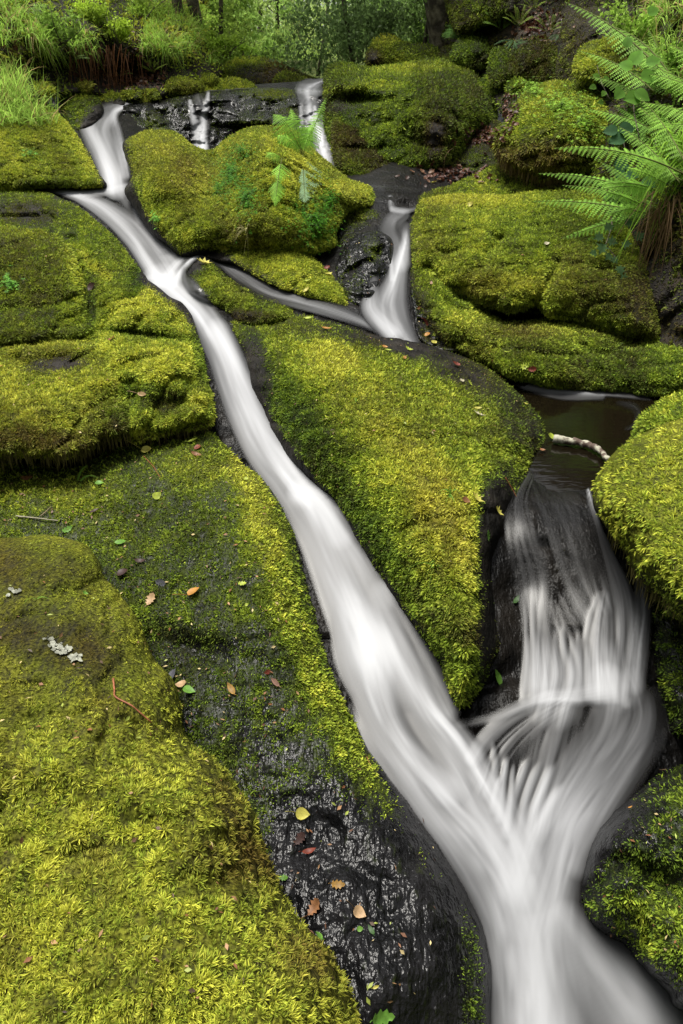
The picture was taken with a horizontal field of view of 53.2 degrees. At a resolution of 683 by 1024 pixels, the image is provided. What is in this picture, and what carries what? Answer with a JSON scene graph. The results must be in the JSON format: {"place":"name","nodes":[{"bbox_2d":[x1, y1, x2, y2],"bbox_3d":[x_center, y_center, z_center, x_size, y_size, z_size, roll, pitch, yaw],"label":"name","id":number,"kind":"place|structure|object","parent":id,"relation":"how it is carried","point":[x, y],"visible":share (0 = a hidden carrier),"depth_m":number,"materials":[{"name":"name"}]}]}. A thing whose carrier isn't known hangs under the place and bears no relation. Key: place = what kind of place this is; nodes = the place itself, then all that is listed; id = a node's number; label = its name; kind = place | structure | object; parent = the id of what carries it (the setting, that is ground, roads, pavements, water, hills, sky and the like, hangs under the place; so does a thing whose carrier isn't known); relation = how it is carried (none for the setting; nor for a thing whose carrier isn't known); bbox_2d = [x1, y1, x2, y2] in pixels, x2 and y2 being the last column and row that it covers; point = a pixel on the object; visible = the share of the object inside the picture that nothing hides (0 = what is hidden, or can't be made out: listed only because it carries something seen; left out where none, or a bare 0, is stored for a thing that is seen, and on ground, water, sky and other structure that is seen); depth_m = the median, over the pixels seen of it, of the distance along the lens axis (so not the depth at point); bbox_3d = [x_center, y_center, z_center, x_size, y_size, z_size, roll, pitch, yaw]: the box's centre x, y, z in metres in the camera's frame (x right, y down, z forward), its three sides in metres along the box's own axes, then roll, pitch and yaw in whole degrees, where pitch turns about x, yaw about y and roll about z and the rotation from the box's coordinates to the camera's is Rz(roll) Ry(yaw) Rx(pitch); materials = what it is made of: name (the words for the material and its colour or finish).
{"place":"outdoors","nodes":[
{"label":"outdoors","id":0,"kind":"place"},
{"bbox_2d":[0,0,222,114],"bbox_3d":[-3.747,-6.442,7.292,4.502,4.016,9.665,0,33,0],"label":"bank","id":1,"kind":"structure","parent":0,"point":[101,87],"depth_m":7.24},
{"bbox_2d":[0,42,74,126],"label":"grass","id":2,"kind":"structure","parent":1,"relation":"on","point":[12,93],"depth_m":5.72,"materials":[{"name":"green plant"}]},
{"bbox_2d":[32,80,56,100],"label":"mossy stone","id":3,"kind":"object","parent":1,"relation":"on","point":[52,90],"visible":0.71,"depth_m":6.15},
{"bbox_2d":[33,4,84,56],"bbox_3d":[-2.670,-4.556,6.482,0.516,0.441,0.369,0,33,0],"label":"bilberry bush","id":4,"kind":"object","parent":1,"relation":"on","point":[47,16],"visible":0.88,"depth_m":6.41,"materials":[{"name":"green plant"}]},
{"bbox_2d":[73,78,96,93],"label":"mossy stone","id":5,"kind":"object","parent":1,"relation":"on","point":[86,86],"visible":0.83,"depth_m":6.72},
{"bbox_2d":[70,0,125,27],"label":"bilberry bush","id":6,"kind":"object","parent":1,"relation":"on","point":[93,11],"visible":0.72,"depth_m":7.07,"materials":[{"name":"green plant"}]},
{"bbox_2d":[68,44,146,98],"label":"hanging roots","id":7,"kind":"object","parent":1,"relation":"hanging from","point":[109,65],"visible":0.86,"depth_m":6.94,"materials":[{"name":"brown plant"}]},
{"bbox_2d":[0,0,233,80],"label":"grass","id":8,"kind":"structure","parent":1,"relation":"on","point":[41,33],"depth_m":7.48,"materials":[{"name":"green plant"}]},
{"bbox_2d":[103,16,137,55],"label":"bilberry bush","id":9,"kind":"object","parent":1,"relation":"on","point":[119,32],"visible":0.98,"depth_m":7.12,"materials":[{"name":"green plant"}]},
{"bbox_2d":[125,0,166,19],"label":"bilberry bush","id":10,"kind":"object","parent":1,"relation":"on","point":[142,5],"visible":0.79,"depth_m":8.02,"materials":[{"name":"green plant"}]},
{"bbox_2d":[186,0,201,25],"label":"mossy tree","id":11,"kind":"object","parent":1,"relation":"on","point":[193,4],"visible":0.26,"depth_m":8.74,"materials":[{"name":"brown plant"}]},
{"bbox_2d":[205,30,248,58],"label":"bilberry bush","id":12,"kind":"object","parent":1,"relation":"on","point":[228,39],"visible":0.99,"depth_m":8.51,"materials":[{"name":"green plant"}]},
{"bbox_2d":[164,78,334,166],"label":"stream water","id":13,"kind":"structure","parent":0,"point":[199,105],"depth_m":7.22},
{"bbox_2d":[225,30,407,77],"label":"ground","id":14,"kind":"structure","parent":0,"point":[301,68],"depth_m":14.40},
{"bbox_2d":[143,0,253,69],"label":"broadleaf tree","id":15,"kind":"object","parent":14,"relation":"on","point":[231,27],"visible":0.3,"depth_m":8.84,"materials":[{"name":"green plant"}]},
{"bbox_2d":[206,0,264,62],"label":"broadleaf tree","id":16,"kind":"object","parent":14,"relation":"on","point":[216,4],"visible":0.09,"depth_m":9.89,"materials":[{"name":"green plant"}]},
{"bbox_2d":[217,37,266,61],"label":"shrub","id":17,"kind":"object","parent":14,"relation":"on","point":[253,50],"visible":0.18,"depth_m":11.40,"materials":[{"name":"green plant"}]},
{"bbox_2d":[214,1,289,60],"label":"broadleaf tree","id":18,"kind":"object","parent":14,"relation":"on","point":[261,39],"visible":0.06,"depth_m":12.14,"materials":[{"name":"green plant"}]},
{"bbox_2d":[207,0,303,61],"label":"broadleaf tree","id":19,"kind":"object","parent":14,"relation":"on","point":[278,39],"visible":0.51,"depth_m":10.01,"materials":[{"name":"green plant"}]},
{"bbox_2d":[221,55,315,83],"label":"mossy boulder","id":20,"kind":"object","parent":14,"relation":"on","point":[256,69],"visible":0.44,"depth_m":9.25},
{"bbox_2d":[272,68,303,82],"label":"mossy boulder","id":21,"kind":"object","parent":20,"relation":"on","point":[286,75],"visible":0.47,"depth_m":8.85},
{"bbox_2d":[248,23,304,59],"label":"shrub","id":22,"kind":"object","parent":14,"relation":"on","point":[291,47],"visible":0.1,"depth_m":13.87,"materials":[{"name":"green plant"}]},
{"bbox_2d":[246,0,307,59],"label":"broadleaf tree","id":23,"kind":"object","parent":14,"relation":"on","point":[269,8],"visible":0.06,"depth_m":15.89,"materials":[{"name":"green plant"}]},
{"bbox_2d":[253,0,325,33],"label":"broadleaf tree","id":24,"kind":"object","parent":14,"relation":"on","point":[266,5],"visible":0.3,"depth_m":13.97,"materials":[{"name":"green plant"}]},
{"bbox_2d":[283,33,339,59],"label":"shrub","id":25,"kind":"object","parent":14,"relation":"on","point":[310,49],"visible":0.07,"depth_m":16.93,"materials":[{"name":"green plant"}]},
{"bbox_2d":[280,0,384,75],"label":"broadleaf tree","id":26,"kind":"object","parent":14,"relation":"on","point":[319,71],"visible":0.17,"depth_m":12.53,"materials":[{"name":"green plant"}]},
{"bbox_2d":[265,0,418,77],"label":"holly tree","id":27,"kind":"object","parent":14,"relation":"on","point":[360,15],"visible":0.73,"depth_m":8.95,"materials":[{"name":"green plant"}]},
{"bbox_2d":[371,0,428,43],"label":"broadleaf tree","id":28,"kind":"object","parent":14,"relation":"on","point":[417,12],"visible":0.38,"depth_m":9.18,"materials":[{"name":"green plant"}]},
{"bbox_2d":[364,32,439,66],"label":"mossy boulder","id":29,"kind":"object","parent":14,"relation":"on","point":[383,49],"visible":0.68,"depth_m":8.51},
{"bbox_2d":[411,0,448,50],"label":"mossy tree","id":30,"kind":"object","parent":14,"relation":"on","point":[437,15],"visible":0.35,"depth_m":8.72,"materials":[{"name":"brown plant"}]},
{"bbox_2d":[4,81,682,790],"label":"streambed","id":31,"kind":"structure","parent":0,"point":[562,579],"depth_m":2.17,"materials":[{"name":"stone"}]},
{"bbox_2d":[0,224,85,311],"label":"mossy boulder","id":32,"kind":"object","parent":31,"relation":"on","point":[43,267],"visible":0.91,"depth_m":3.57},
{"bbox_2d":[0,149,160,292],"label":"wood sorrel","id":33,"kind":"object","parent":32,"relation":"on","point":[9,281],"visible":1,"depth_m":3.45,"materials":[{"name":"green plant"}]},
{"bbox_2d":[0,102,106,190],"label":"mossy boulder","id":34,"kind":"object","parent":31,"relation":"on","point":[62,158],"visible":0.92,"depth_m":5.16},
{"bbox_2d":[0,338,132,472],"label":"mossy boulder","id":35,"kind":"object","parent":31,"relation":"on","point":[40,419],"visible":0.93,"depth_m":2.58,"materials":[{"name":"plant"}]},
{"bbox_2d":[0,189,147,347],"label":"mossy boulder","id":36,"kind":"object","parent":31,"relation":"on","point":[111,270],"visible":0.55,"depth_m":3.74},
{"bbox_2d":[58,92,103,129],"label":"mossy boulder","id":37,"kind":"object","parent":31,"relation":"on","point":[83,111],"visible":0.83,"depth_m":6.42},
{"bbox_2d":[96,89,124,104],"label":"mossy stone","id":38,"kind":"object","parent":31,"relation":"on","point":[112,98],"visible":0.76,"depth_m":7.03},
{"bbox_2d":[91,280,216,448],"bbox_3d":[-0.937,-0.777,3.267,0.511,0.394,1.914,-10,34,-14],"label":"mossy boulder","id":39,"kind":"object","parent":31,"relation":"on","point":[153,350],"visible":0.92,"depth_m":2.79,"materials":[{"name":"plant"}]},
{"bbox_2d":[0,534,361,1023],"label":"mossy boulder","id":40,"kind":"object","parent":31,"relation":"on","point":[111,880],"visible":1,"depth_m":1.15,"materials":[{"name":"green plant"}]},
{"bbox_2d":[122,87,322,149],"bbox_3d":[-1.211,-4.023,7.218,2.419,0.756,2.907,0,33,0],"label":"black rock shelf","id":41,"kind":"object","parent":31,"relation":"on","point":[259,106],"visible":0.41,"depth_m":7.22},
{"bbox_2d":[127,88,161,103],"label":"mossy stone","id":42,"kind":"object","parent":41,"relation":"on","point":[143,99],"visible":0.41,"depth_m":7.23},
{"bbox_2d":[118,85,142,100],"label":"mossy stone","id":43,"kind":"object","parent":42,"relation":"on","point":[128,94],"visible":0.95,"depth_m":7.13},
{"bbox_2d":[144,88,160,100],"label":"mossy stone","id":44,"kind":"object","parent":41,"relation":"on","point":[154,95],"visible":1,"depth_m":7.25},
{"bbox_2d":[164,75,198,95],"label":"mossy stone","id":45,"kind":"object","parent":41,"relation":"on","point":[181,85],"visible":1,"depth_m":7.54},
{"bbox_2d":[204,76,256,90],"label":"mossy boulder","id":46,"kind":"object","parent":41,"relation":"on","point":[232,82],"visible":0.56,"depth_m":8.16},
{"bbox_2d":[199,71,218,86],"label":"mossy stone","id":47,"kind":"object","parent":46,"relation":"on","point":[210,79],"visible":0.69,"depth_m":8.04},
{"bbox_2d":[186,258,293,324],"bbox_3d":[-0.625,-1.211,3.723,0.385,0.210,1.095,-25,41,-33],"label":"mossy boulder","id":48,"kind":"object","parent":31,"relation":"on","point":[218,286],"visible":0.95,"depth_m":3.54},
{"bbox_2d":[0,430,491,1023],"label":"mossy slab","id":49,"kind":"structure","parent":31,"relation":"on","point":[384,860],"depth_m":1.74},
{"bbox_2d":[285,807,309,819],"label":"fallen leaf","id":50,"kind":"object","parent":49,"relation":"on","point":[302,813],"visible":1,"depth_m":1.56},
{"bbox_2d":[300,898,319,918],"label":"fallen leaf","id":51,"kind":"object","parent":49,"relation":"on","point":[314,906],"visible":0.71,"depth_m":1.40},
{"bbox_2d":[0,180,681,1012],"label":"plant debris","id":52,"kind":"object","parent":49,"relation":"on","point":[234,898],"visible":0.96,"depth_m":1.54,"materials":[{"name":"brown plant"}]},
{"bbox_2d":[346,900,365,917],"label":"fallen leaf","id":53,"kind":"object","parent":49,"relation":"on","point":[358,911],"visible":1,"depth_m":1.39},
{"bbox_2d":[370,1009,394,1023],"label":"fallen leaf","id":54,"kind":"object","parent":49,"relation":"on","point":[384,1017],"visible":1,"depth_m":1.26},
{"bbox_2d":[122,124,375,256],"bbox_3d":[-0.752,-2.330,4.836,2.016,0.619,2.574,0,33,0],"label":"mossy boulder","id":55,"kind":"object","parent":31,"relation":"on","point":[192,213],"visible":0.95,"depth_m":4.20,"materials":[{"name":"plant"}]},
{"bbox_2d":[207,127,346,254],"bbox_3d":[-0.666,-2.800,5.527,0.931,0.544,4.254,-6,34,-9],"label":"wood sorrel","id":56,"kind":"object","parent":55,"relation":"on","point":[316,221],"visible":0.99,"depth_m":4.10,"materials":[{"name":"green plant"}]},
{"bbox_2d":[265,98,325,205],"bbox_3d":[-0.282,-2.280,4.272,0.361,0.505,1.192,0,33,0],"label":"lady fern","id":57,"kind":"object","parent":55,"relation":"on","point":[309,138],"visible":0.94,"depth_m":4.50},
{"bbox_2d":[203,249,348,305],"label":"mossy slab","id":58,"kind":"structure","parent":31,"relation":"on","point":[290,270],"depth_m":3.81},
{"bbox_2d":[0,0,577,186],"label":"leaf litter","id":59,"kind":"object","parent":31,"relation":"on","point":[510,114],"visible":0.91,"depth_m":6.94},
{"bbox_2d":[336,207,379,246],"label":"mossy stone","id":60,"kind":"object","parent":31,"relation":"on","point":[353,224],"visible":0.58,"depth_m":4.53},
{"bbox_2d":[330,115,390,175],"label":"mossy boulder","id":61,"kind":"object","parent":31,"relation":"on","point":[352,154],"visible":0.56,"depth_m":5.85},
{"bbox_2d":[335,231,393,304],"bbox_3d":[0.141,-1.435,3.968,0.357,0.215,1.022,0,33,0],"label":"wet rock","id":62,"kind":"object","parent":31,"relation":"on","point":[365,261],"visible":0.98,"depth_m":3.94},
{"bbox_2d":[231,311,546,709],"bbox_3d":[0.309,-0.287,2.831,1.172,0.592,2.448,-12,35,-18],"label":"mossy boulder","id":63,"kind":"object","parent":31,"relation":"on","point":[449,611],"visible":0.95,"depth_m":2.36,"materials":[{"name":"plant"}]},
{"bbox_2d":[322,56,498,169],"bbox_3d":[0.721,-4.141,7.018,1.882,0.958,3.690,0,33,0],"label":"mossy boulder","id":64,"kind":"object","parent":31,"relation":"on","point":[411,113],"visible":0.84,"depth_m":6.21,"materials":[{"name":"plant"}]},
{"bbox_2d":[437,43,481,77],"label":"mossy boulder","id":65,"kind":"object","parent":64,"relation":"on","point":[444,51],"visible":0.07,"depth_m":8.35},
{"bbox_2d":[449,31,490,70],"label":"mossy boulder","id":66,"kind":"object","parent":64,"relation":"on","point":[471,50],"visible":0.92,"depth_m":7.62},
{"bbox_2d":[477,74,498,108],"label":"mossy boulder","id":67,"kind":"object","parent":64,"relation":"on","point":[483,82],"visible":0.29,"depth_m":7.05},
{"bbox_2d":[410,281,459,351],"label":"wet rock","id":68,"kind":"object","parent":31,"relation":"on","point":[423,338],"visible":0.48,"depth_m":3.48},
{"bbox_2d":[418,164,518,201],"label":"mossy slab","id":69,"kind":"structure","parent":31,"relation":"on","point":[471,184],"depth_m":5.13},
{"bbox_2d":[450,118,502,174],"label":"mossy boulder","id":70,"kind":"object","parent":31,"relation":"on","point":[470,156],"visible":0.45,"depth_m":5.99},
{"bbox_2d":[409,187,660,339],"bbox_3d":[1.126,-1.561,4.117,1.434,0.529,2.112,0,33,0],"label":"mossy boulder","id":71,"kind":"object","parent":31,"relation":"on","point":[488,239],"visible":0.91,"depth_m":3.66,"materials":[{"name":"plant"}]},
{"bbox_2d":[589,204,644,278],"bbox_3d":[1.437,-1.389,3.544,0.231,0.316,0.399,17,37,24],"label":"ivy","id":72,"kind":"object","parent":71,"relation":"on","point":[602,247],"visible":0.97,"depth_m":3.50,"materials":[{"name":"green plant"}]},
{"bbox_2d":[410,262,682,398],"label":"mossy boulder","id":73,"kind":"object","parent":31,"relation":"on","point":[557,354],"visible":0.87,"depth_m":3.20,"materials":[{"name":"plant"}]},
{"bbox_2d":[581,764,682,1011],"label":"wet boulder","id":74,"kind":"object","parent":31,"relation":"on","point":[655,872],"visible":0.98,"depth_m":1.47,"materials":[{"name":"plant"}]},
{"bbox_2d":[591,418,682,628],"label":"mossy boulder","id":75,"kind":"object","parent":31,"relation":"on","point":[637,490],"visible":1,"depth_m":1.76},
{"bbox_2d":[630,389,682,438],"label":"mossy boulder","id":76,"kind":"object","parent":31,"relation":"on","point":[665,409],"visible":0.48,"depth_m":2.42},
{"bbox_2d":[649,593,682,738],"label":"wet boulder","id":77,"kind":"object","parent":31,"relation":"on","point":[667,640],"visible":0.77,"depth_m":1.86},
{"bbox_2d":[32,98,682,1023],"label":"stream water","id":78,"kind":"structure","parent":0,"point":[512,844],"depth_m":1.82,"materials":[{"name":"liquid"}]},
{"bbox_2d":[360,186,418,342],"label":"stream water","id":79,"kind":"structure","parent":0,"point":[384,308],"depth_m":3.71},
{"bbox_2d":[440,0,682,348],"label":"bank","id":80,"kind":"structure","parent":0,"point":[662,292],"depth_m":4.27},
{"bbox_2d":[444,0,516,34],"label":"mossy rock","id":81,"kind":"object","parent":80,"relation":"on","point":[465,16],"depth_m":7.62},
{"bbox_2d":[486,45,521,91],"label":"mossy boulder","id":82,"kind":"object","parent":80,"relation":"on","point":[502,68],"visible":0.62,"depth_m":6.86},
{"bbox_2d":[503,75,536,97],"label":"mossy boulder","id":83,"kind":"object","parent":80,"relation":"on","point":[510,83],"visible":0.4,"depth_m":6.52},
{"bbox_2d":[517,34,557,82],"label":"mossy boulder","id":84,"kind":"object","parent":80,"relation":"on","point":[536,58],"visible":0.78,"depth_m":6.43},
{"bbox_2d":[500,180,603,197],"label":"mossy boulder","id":85,"kind":"object","parent":80,"relation":"on","point":[518,186],"visible":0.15,"depth_m":4.81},
{"bbox_2d":[489,79,609,189],"bbox_3d":[1.608,-2.992,5.339,1.004,0.677,2.096,0,33,0],"label":"mossy boulder","id":86,"kind":"object","parent":85,"relation":"on","point":[526,150],"visible":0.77,"depth_m":4.73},
{"bbox_2d":[507,76,607,173],"bbox_3d":[1.641,-3.252,5.617,0.671,0.553,2.848,0,33,0],"label":"wood sorrel","id":87,"kind":"object","parent":86,"relation":"on","point":[561,103],"visible":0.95,"depth_m":4.80,"materials":[{"name":"green plant"}]},
{"bbox_2d":[440,0,682,351],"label":"moss","id":88,"kind":"object","parent":80,"relation":"on","point":[598,164],"visible":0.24,"depth_m":4.31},
{"bbox_2d":[554,6,614,84],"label":"rock wall","id":89,"kind":"structure","parent":80,"relation":"on","point":[582,32],"depth_m":5.97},
{"bbox_2d":[589,67,609,104],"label":"bramble","id":90,"kind":"object","parent":80,"relation":"on","point":[603,93],"visible":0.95,"depth_m":4.50,"materials":[{"name":"green plant"}]},
{"bbox_2d":[534,162,665,240],"bbox_3d":[1.414,-1.712,3.777,0.648,0.404,0.798,0,33,0],"label":"bracken fern","id":91,"kind":"object","parent":80,"relation":"on","point":[633,185],"visible":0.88,"depth_m":3.63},
{"bbox_2d":[571,35,633,84],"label":"mossy boulder","id":92,"kind":"object","parent":80,"relation":"on","point":[584,66],"visible":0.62,"depth_m":5.08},
{"bbox_2d":[556,98,682,192],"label":"bracken fern","id":93,"kind":"object","parent":80,"relation":"on","point":[654,161],"visible":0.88,"depth_m":3.38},
{"bbox_2d":[566,2,679,103],"bbox_3d":[1.801,-2.889,4.284,0.604,0.585,1.178,0,33,0],"label":"bracken fern","id":94,"kind":"object","parent":80,"relation":"on","point":[662,66],"visible":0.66,"depth_m":4.19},
{"bbox_2d":[607,101,649,154],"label":"undergrowth","id":95,"kind":"object","parent":80,"relation":"on","point":[623,112],"visible":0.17,"depth_m":4.29,"materials":[{"name":"green plant"}]},
{"bbox_2d":[603,121,655,187],"bbox_3d":[1.599,-2.005,3.824,0.245,0.299,0.491,0,33,0],"label":"broad leaf plant","id":96,"kind":"object","parent":80,"relation":"on","point":[617,138],"visible":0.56,"depth_m":3.90,"materials":[{"name":"green plant"}]},
{"bbox_2d":[598,0,661,53],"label":"undergrowth","id":97,"kind":"object","parent":80,"relation":"on","point":[637,23],"visible":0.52,"depth_m":4.88,"materials":[{"name":"green plant"}]},
{"bbox_2d":[590,103,674,144],"bbox_3d":[1.822,-2.302,4.168,0.496,0.423,0.867,0,33,0],"label":"bracken fern","id":98,"kind":"object","parent":80,"relation":"on","point":[642,126],"visible":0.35,"depth_m":4.13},
{"bbox_2d":[593,0,682,96],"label":"grass","id":99,"kind":"structure","parent":80,"relation":"on","point":[667,9],"depth_m":4.64,"materials":[{"name":"green plant"}]},
{"bbox_2d":[602,121,682,261],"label":"grass tuft","id":100,"kind":"object","parent":80,"relation":"on","point":[672,161],"visible":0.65,"depth_m":3.46,"materials":[{"name":"green plant"}]},
{"bbox_2d":[614,185,682,279],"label":"dead grass","id":101,"kind":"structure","parent":80,"relation":"on","point":[669,215],"depth_m":3.47,"materials":[{"name":"brown plant"}]},
{"bbox_2d":[637,130,675,172],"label":"undergrowth","id":102,"kind":"object","parent":80,"relation":"on","point":[650,141],"visible":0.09,"depth_m":3.87,"materials":[{"name":"green plant"}]},
{"bbox_2d":[614,6,660,142],"bbox_3d":[1.758,-2.611,4.056,0.236,0.688,0.878,11,34,16],"label":"bramble","id":103,"kind":"object","parent":102,"relation":"on","point":[632,96],"visible":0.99,"depth_m":3.90,"materials":[{"name":"green plant"}]},
{"bbox_2d":[640,43,682,137],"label":"bracken fern","id":104,"kind":"object","parent":80,"relation":"on","point":[680,116],"visible":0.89,"depth_m":3.64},
{"bbox_2d":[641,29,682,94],"bbox_3d":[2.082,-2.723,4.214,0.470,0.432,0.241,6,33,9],"label":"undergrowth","id":105,"kind":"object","parent":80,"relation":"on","point":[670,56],"visible":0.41,"depth_m":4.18,"materials":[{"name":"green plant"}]},
{"bbox_2d":[644,79,682,124],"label":"undergrowth","id":106,"kind":"object","parent":80,"relation":"on","point":[673,100],"visible":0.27,"depth_m":3.95,"materials":[{"name":"green plant"}]},
{"bbox_2d":[516,387,660,491],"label":"pool water","id":107,"kind":"structure","parent":0,"point":[606,423],"depth_m":2.73,"materials":[{"name":"black liquid"}]},
{"bbox_2d":[552,435,609,461],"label":"fallen branch","id":108,"kind":"object","parent":107,"relation":"on","point":[580,443],"visible":0.99,"depth_m":2.61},
{"bbox_2d":[517,383,650,428],"bbox_3d":[1.009,-0.511,3.031,0.661,0.001,0.457,17,37,25],"label":"pool foam","id":109,"kind":"object","parent":107,"relation":"on","point":[572,395],"visible":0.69,"depth_m":3.05,"materials":[{"name":"white liquid"}]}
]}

